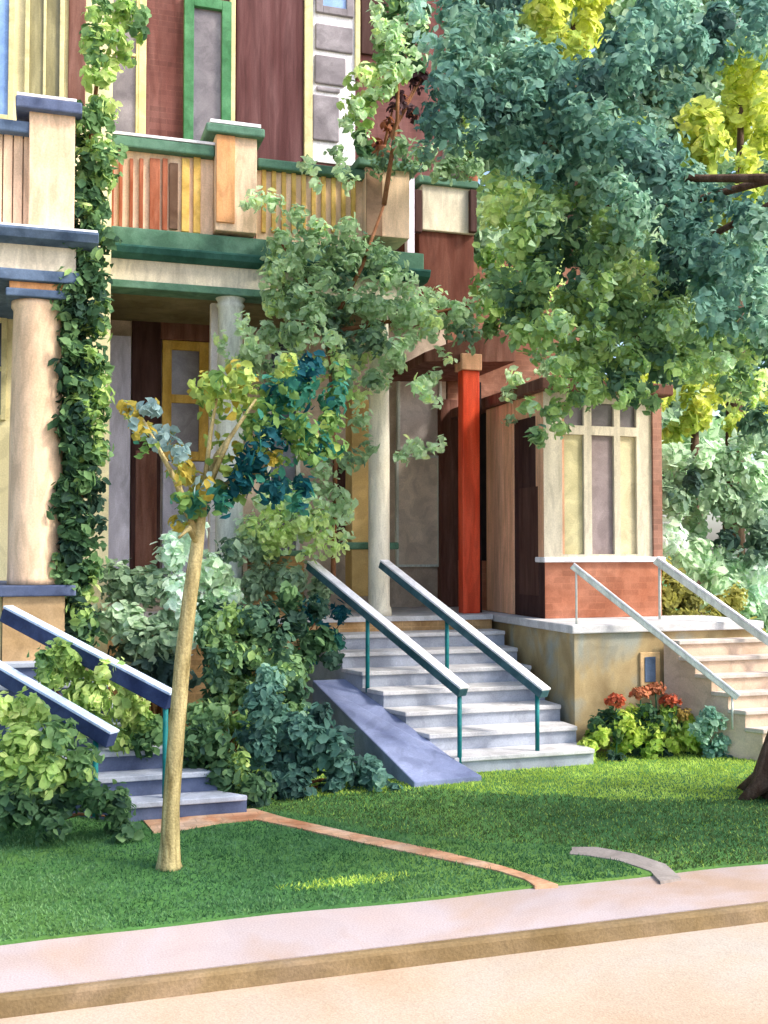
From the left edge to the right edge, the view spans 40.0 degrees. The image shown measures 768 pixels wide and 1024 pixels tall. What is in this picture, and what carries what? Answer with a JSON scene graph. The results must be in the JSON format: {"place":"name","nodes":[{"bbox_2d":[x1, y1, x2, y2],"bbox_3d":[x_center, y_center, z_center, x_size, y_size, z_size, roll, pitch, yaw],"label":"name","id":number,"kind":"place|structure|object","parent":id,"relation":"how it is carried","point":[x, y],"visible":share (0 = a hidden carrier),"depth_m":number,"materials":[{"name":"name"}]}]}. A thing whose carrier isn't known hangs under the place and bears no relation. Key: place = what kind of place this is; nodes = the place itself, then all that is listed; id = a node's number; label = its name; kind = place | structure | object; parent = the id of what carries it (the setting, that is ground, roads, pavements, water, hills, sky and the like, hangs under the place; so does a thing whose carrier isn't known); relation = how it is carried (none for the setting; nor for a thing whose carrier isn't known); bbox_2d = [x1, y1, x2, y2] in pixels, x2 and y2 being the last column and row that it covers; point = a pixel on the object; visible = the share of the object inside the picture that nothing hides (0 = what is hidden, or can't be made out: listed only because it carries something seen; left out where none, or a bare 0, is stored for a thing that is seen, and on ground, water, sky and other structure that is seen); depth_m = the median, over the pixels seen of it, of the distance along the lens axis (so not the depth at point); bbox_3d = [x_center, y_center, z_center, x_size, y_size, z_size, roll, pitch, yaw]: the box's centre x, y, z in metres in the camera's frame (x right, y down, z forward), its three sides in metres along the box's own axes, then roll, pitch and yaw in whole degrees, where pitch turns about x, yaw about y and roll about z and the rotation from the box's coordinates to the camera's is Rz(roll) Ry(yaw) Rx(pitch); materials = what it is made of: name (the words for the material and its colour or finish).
{"place":"outdoors","nodes":[
{"label":"outdoors","id":0,"kind":"place"},
{"bbox_2d":[0,0,113,679],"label":"row house","id":1,"kind":"structure","parent":0,"point":[42,88],"depth_m":9.44,"materials":[{"name":"beige paint"}]},
{"bbox_2d":[0,318,6,420],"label":"window","id":2,"kind":"structure","parent":1,"relation":"in","point":[3,321],"depth_m":10.84,"materials":[{"name":"paint"}]},
{"bbox_2d":[0,0,14,119],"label":"window","id":3,"kind":"structure","parent":1,"relation":"in","point":[7,7],"depth_m":10.97,"materials":[{"name":"glass"}]},
{"bbox_2d":[24,0,64,96],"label":"window","id":4,"kind":"structure","parent":1,"relation":"in","point":[44,19],"depth_m":11.09,"materials":[{"name":"paint"}]},
{"bbox_2d":[46,0,151,646],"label":"climbing vine","id":5,"kind":"object","parent":1,"relation":"attached to","point":[83,365],"visible":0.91,"depth_m":9.58,"materials":[{"name":"green plant"}]},
{"bbox_2d":[143,808,557,888],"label":"path","id":6,"kind":"structure","parent":0,"point":[199,821],"depth_m":7.72,"materials":[{"name":"concrete"}]},
{"bbox_2d":[0,922,767,1023],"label":"road","id":7,"kind":"structure","parent":0,"point":[715,976],"depth_m":5.23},
{"bbox_2d":[0,902,767,1018],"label":"kerb","id":8,"kind":"structure","parent":7,"relation":"on","point":[84,995],"depth_m":5.49,"materials":[{"name":"concrete"}]},
{"bbox_2d":[0,597,767,944],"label":"lawn","id":9,"kind":"structure","parent":0,"point":[328,859],"depth_m":7.34,"materials":[{"name":"green plant"}]},
{"bbox_2d":[0,685,144,846],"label":"shrub","id":10,"kind":"object","parent":9,"relation":"on","point":[44,783],"visible":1,"depth_m":7.42,"materials":[{"name":"green plant"}]},
{"bbox_2d":[27,637,162,760],"bbox_3d":[-2.616,1.753,9.617,1.182,1.428,2.720,1,-2,-18],"label":"shrub","id":11,"kind":"object","parent":9,"relation":"on","point":[57,665],"visible":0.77,"depth_m":8.48,"materials":[{"name":"green plant"}]},
{"bbox_2d":[0,605,246,821],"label":"front steps","id":12,"kind":"structure","parent":9,"relation":"on","point":[143,779],"depth_m":8.35,"materials":[{"name":"blue paint"}]},
{"bbox_2d":[91,512,251,717],"bbox_3d":[-2.252,1.246,10.898,1.573,2.529,1.713,1,-2,-18],"label":"shrub","id":13,"kind":"object","parent":9,"relation":"on","point":[142,649],"visible":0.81,"depth_m":10.25,"materials":[{"name":"green plant"}]},
{"bbox_2d":[182,713,278,807],"bbox_3d":[-1.309,2.129,8.703,0.879,0.935,0.585,1,-2,-18],"label":"shrub","id":14,"kind":"object","parent":9,"relation":"on","point":[207,745],"visible":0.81,"depth_m":8.55,"materials":[{"name":"green plant"}]},
{"bbox_2d":[116,350,354,871],"bbox_3d":[-0.965,0.599,7.135,1.678,3.523,0.791,1,-2,-18],"label":"young tree","id":15,"kind":"object","parent":9,"relation":"on","point":[293,392],"visible":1,"depth_m":7.02,"materials":[{"name":"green plant"}]},
{"bbox_2d":[186,599,313,771],"bbox_3d":[-1.183,1.639,9.921,1.192,1.679,1.649,-1,-2,16],"label":"shrub","id":16,"kind":"object","parent":9,"relation":"on","point":[224,624],"visible":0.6,"depth_m":9.45,"materials":[{"name":"green plant"}]},
{"bbox_2d":[194,580,344,752],"bbox_3d":[-1.065,1.562,10.021,1.488,1.825,0.664,1,-2,-18],"label":"shrub","id":17,"kind":"object","parent":9,"relation":"on","point":[312,645],"visible":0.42,"depth_m":9.97,"materials":[{"name":"green plant"}]},
{"bbox_2d":[233,512,333,606],"bbox_3d":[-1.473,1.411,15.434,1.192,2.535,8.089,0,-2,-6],"label":"shrub","id":18,"kind":"object","parent":9,"relation":"on","point":[256,584],"visible":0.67,"depth_m":11.62,"materials":[{"name":"green plant"}]},
{"bbox_2d":[107,0,492,734],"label":"row house","id":19,"kind":"structure","parent":9,"relation":"on","point":[227,104],"depth_m":13.33,"materials":[{"name":"brown wood"}]},
{"bbox_2d":[113,0,138,132],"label":"window","id":20,"kind":"structure","parent":19,"relation":"in","point":[125,88],"depth_m":13.42,"materials":[{"name":"glass"}]},
{"bbox_2d":[130,321,161,574],"bbox_3d":[-3.006,-0.742,13.316,0.366,3.607,0.065,1,-2,-18],"label":"front door","id":21,"kind":"structure","parent":19,"relation":"in","point":[146,336],"depth_m":13.29,"materials":[{"name":"brown wood"}]},
{"bbox_2d":[161,340,208,460],"bbox_3d":[-2.546,-1.421,13.505,0.584,1.532,0.070,1,-2,-18],"label":"window","id":22,"kind":"structure","parent":19,"relation":"in","point":[182,361],"depth_m":13.50,"materials":[{"name":"paint"}]},
{"bbox_2d":[183,0,231,140],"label":"balcony door","id":23,"kind":"structure","parent":19,"relation":"in","point":[207,23],"depth_m":13.73,"materials":[{"name":"green glass"}]},
{"bbox_2d":[266,330,299,549],"bbox_3d":[-1.325,-0.883,13.873,0.446,3.109,0.070,1,-2,-18],"label":"window","id":24,"kind":"structure","parent":19,"relation":"in","point":[291,472],"depth_m":13.87,"materials":[{"name":"grey paint"}]},
{"bbox_2d":[315,0,353,18],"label":"window","id":25,"kind":"structure","parent":19,"relation":"in","point":[340,8],"depth_m":14.26,"materials":[{"name":"blue glass"}]},
{"bbox_2d":[333,451,345,542],"bbox_3d":[-0.557,-0.241,14.094,0.255,1.303,0.070,1,-2,-18],"label":"window","id":26,"kind":"structure","parent":19,"relation":"in","point":[341,482],"depth_m":14.09,"materials":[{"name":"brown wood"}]},
{"bbox_2d":[370,70,434,156],"bbox_3d":[0.206,-4.809,12.781,0.956,1.322,0.365,1,-2,-18],"label":"potted shrub","id":27,"kind":"object","parent":19,"relation":"on","point":[419,78],"visible":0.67,"depth_m":12.76,"materials":[{"name":"red plant"}]},
{"bbox_2d":[395,455,438,566],"bbox_3d":[0.462,-0.014,14.409,0.638,1.530,0.070,1,-2,-18],"label":"window","id":28,"kind":"structure","parent":19,"relation":"in","point":[416,484],"depth_m":14.40,"materials":[{"name":"grey glass"}]},
{"bbox_2d":[396,381,441,449],"bbox_3d":[0.481,-1.371,14.464,0.648,1.058,0.070,1,-2,-18],"label":"window","id":29,"kind":"structure","parent":19,"relation":"in","point":[415,418],"depth_m":14.43,"materials":[{"name":"grey glass"}]},
{"bbox_2d":[232,663,402,800],"bbox_3d":[-0.570,1.942,9.170,1.491,1.289,0.698,1,-2,-18],"label":"shrub","id":30,"kind":"object","parent":9,"relation":"on","point":[306,744],"visible":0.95,"depth_m":8.96,"materials":[{"name":"green plant"}]},
{"bbox_2d":[297,595,352,665],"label":"shrub","id":31,"kind":"object","parent":9,"relation":"on","point":[340,613],"visible":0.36,"depth_m":11.13,"materials":[{"name":"green plant"}]},
{"bbox_2d":[305,560,594,786],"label":"front steps","id":32,"kind":"structure","parent":9,"relation":"on","point":[464,701],"depth_m":10.75,"materials":[{"name":"grey concrete"}]},
{"bbox_2d":[389,175,763,751],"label":"row house","id":33,"kind":"structure","parent":9,"relation":"on","point":[535,524],"depth_m":12.28,"materials":[{"name":"orange brick"}]},
{"bbox_2d":[213,0,565,576],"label":"porch creeper","id":34,"kind":"object","parent":33,"relation":"attached to","point":[392,40],"visible":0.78,"depth_m":11.76,"materials":[{"name":"green plant"}]},
{"bbox_2d":[440,140,458,178],"bbox_3d":[0.858,-4.636,13.878,0.300,0.760,0.285,1,-2,-18],"label":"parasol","id":35,"kind":"object","parent":33,"relation":"on","point":[443,157],"visible":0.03,"depth_m":13.81,"materials":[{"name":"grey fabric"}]},
{"bbox_2d":[514,416,544,617],"bbox_3d":[1.806,0.055,12.328,0.266,2.316,0.788,1,-2,-18],"label":"door","id":36,"kind":"structure","parent":33,"relation":"in","point":[529,574],"depth_m":12.33,"materials":[{"name":"brown wood"}]},
{"bbox_2d":[543,391,651,556],"bbox_3d":[2.451,-0.420,12.194,1.393,1.876,0.120,1,-2,-18],"label":"bay window","id":37,"kind":"structure","parent":33,"relation":"in","point":[608,457],"depth_m":12.18,"materials":[{"name":"beige paint"}]},
{"bbox_2d":[404,0,767,799],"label":"street tree","id":38,"kind":"object","parent":9,"relation":"on","point":[610,150],"visible":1,"depth_m":10.12,"materials":[{"name":"green plant"}]},
{"bbox_2d":[516,0,660,266],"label":"tree","id":39,"kind":"object","parent":9,"relation":"on","point":[550,18],"visible":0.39,"depth_m":19.52,"materials":[{"name":"yellow plant"}]},
{"bbox_2d":[446,0,767,509],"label":"tree","id":40,"kind":"object","parent":9,"relation":"on","point":[707,84],"visible":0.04,"depth_m":23.51,"materials":[{"name":"green plant"}]},
{"bbox_2d":[604,692,625,753],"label":"flower plant","id":41,"kind":"object","parent":9,"relation":"on","point":[616,698],"visible":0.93,"depth_m":10.55,"materials":[{"name":"red plant"}]},
{"bbox_2d":[570,847,680,883],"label":"footpath","id":42,"kind":"structure","parent":9,"relation":"on","point":[662,873],"depth_m":7.09,"materials":[{"name":"grey concrete"}]},
{"bbox_2d":[628,686,651,754],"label":"flower plant","id":43,"kind":"object","parent":9,"relation":"on","point":[638,693],"visible":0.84,"depth_m":10.69,"materials":[{"name":"orange plant"}]},
{"bbox_2d":[577,700,702,761],"bbox_3d":[2.719,2.279,10.766,1.760,0.761,0.470,1,-2,-18],"label":"flower bed foliage","id":44,"kind":"object","parent":9,"relation":"on","point":[601,727],"visible":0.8,"depth_m":10.61,"materials":[{"name":"green plant"}]},
{"bbox_2d":[644,681,666,721],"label":"flower plant","id":45,"kind":"object","parent":9,"relation":"on","point":[654,689],"visible":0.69,"depth_m":10.81,"materials":[{"name":"orange plant"}]},
{"bbox_2d":[570,557,767,759],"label":"front steps","id":46,"kind":"structure","parent":9,"relation":"on","point":[727,678],"depth_m":10.94,"materials":[{"name":"beige concrete"}]},
{"bbox_2d":[658,693,682,752],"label":"flower plant","id":47,"kind":"object","parent":9,"relation":"on","point":[670,699],"visible":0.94,"depth_m":10.74,"materials":[{"name":"red plant"}]},
{"bbox_2d":[673,707,693,752],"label":"flower plant","id":48,"kind":"object","parent":9,"relation":"on","point":[682,715],"visible":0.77,"depth_m":10.81,"materials":[{"name":"plant"}]},
{"bbox_2d":[603,368,767,614],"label":"tree","id":49,"kind":"object","parent":9,"relation":"on","point":[700,407],"visible":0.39,"depth_m":17.61,"materials":[{"name":"yellow plant"}]},
{"bbox_2d":[688,705,733,758],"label":"shrub","id":50,"kind":"object","parent":9,"relation":"on","point":[706,723],"visible":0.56,"depth_m":10.57,"materials":[{"name":"green plant"}]},
{"bbox_2d":[661,556,766,631],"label":"shrub","id":51,"kind":"object","parent":9,"relation":"on","point":[680,598],"visible":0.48,"depth_m":12.58,"materials":[{"name":"yellow plant"}]},
{"bbox_2d":[662,422,767,630],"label":"shrub","id":52,"kind":"object","parent":9,"relation":"on","point":[687,544],"visible":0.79,"depth_m":14.03,"materials":[{"name":"green plant"}]},
{"bbox_2d":[673,35,767,560],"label":"tree","id":53,"kind":"object","parent":9,"relation":"on","point":[710,132],"visible":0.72,"depth_m":19.73,"materials":[{"name":"yellow plant"}]},
{"bbox_2d":[0,864,767,992],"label":"sidewalk","id":54,"kind":"structure","parent":0,"point":[107,956],"depth_m":5.88,"materials":[{"name":"concrete"}]},
{"bbox_2d":[459,115,481,181],"bbox_3d":[1.124,-4.915,13.863,0.402,1.317,0.358,1,-2,-18],"label":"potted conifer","id":55,"kind":"object","parent":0,"point":[469,154],"visible":0.19,"depth_m":13.81,"materials":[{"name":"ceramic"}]},
{"bbox_2d":[478,12,763,553],"label":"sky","id":56,"kind":"structure","parent":0,"point":[716,526],"materials":[{"name":"white"}]}
]}

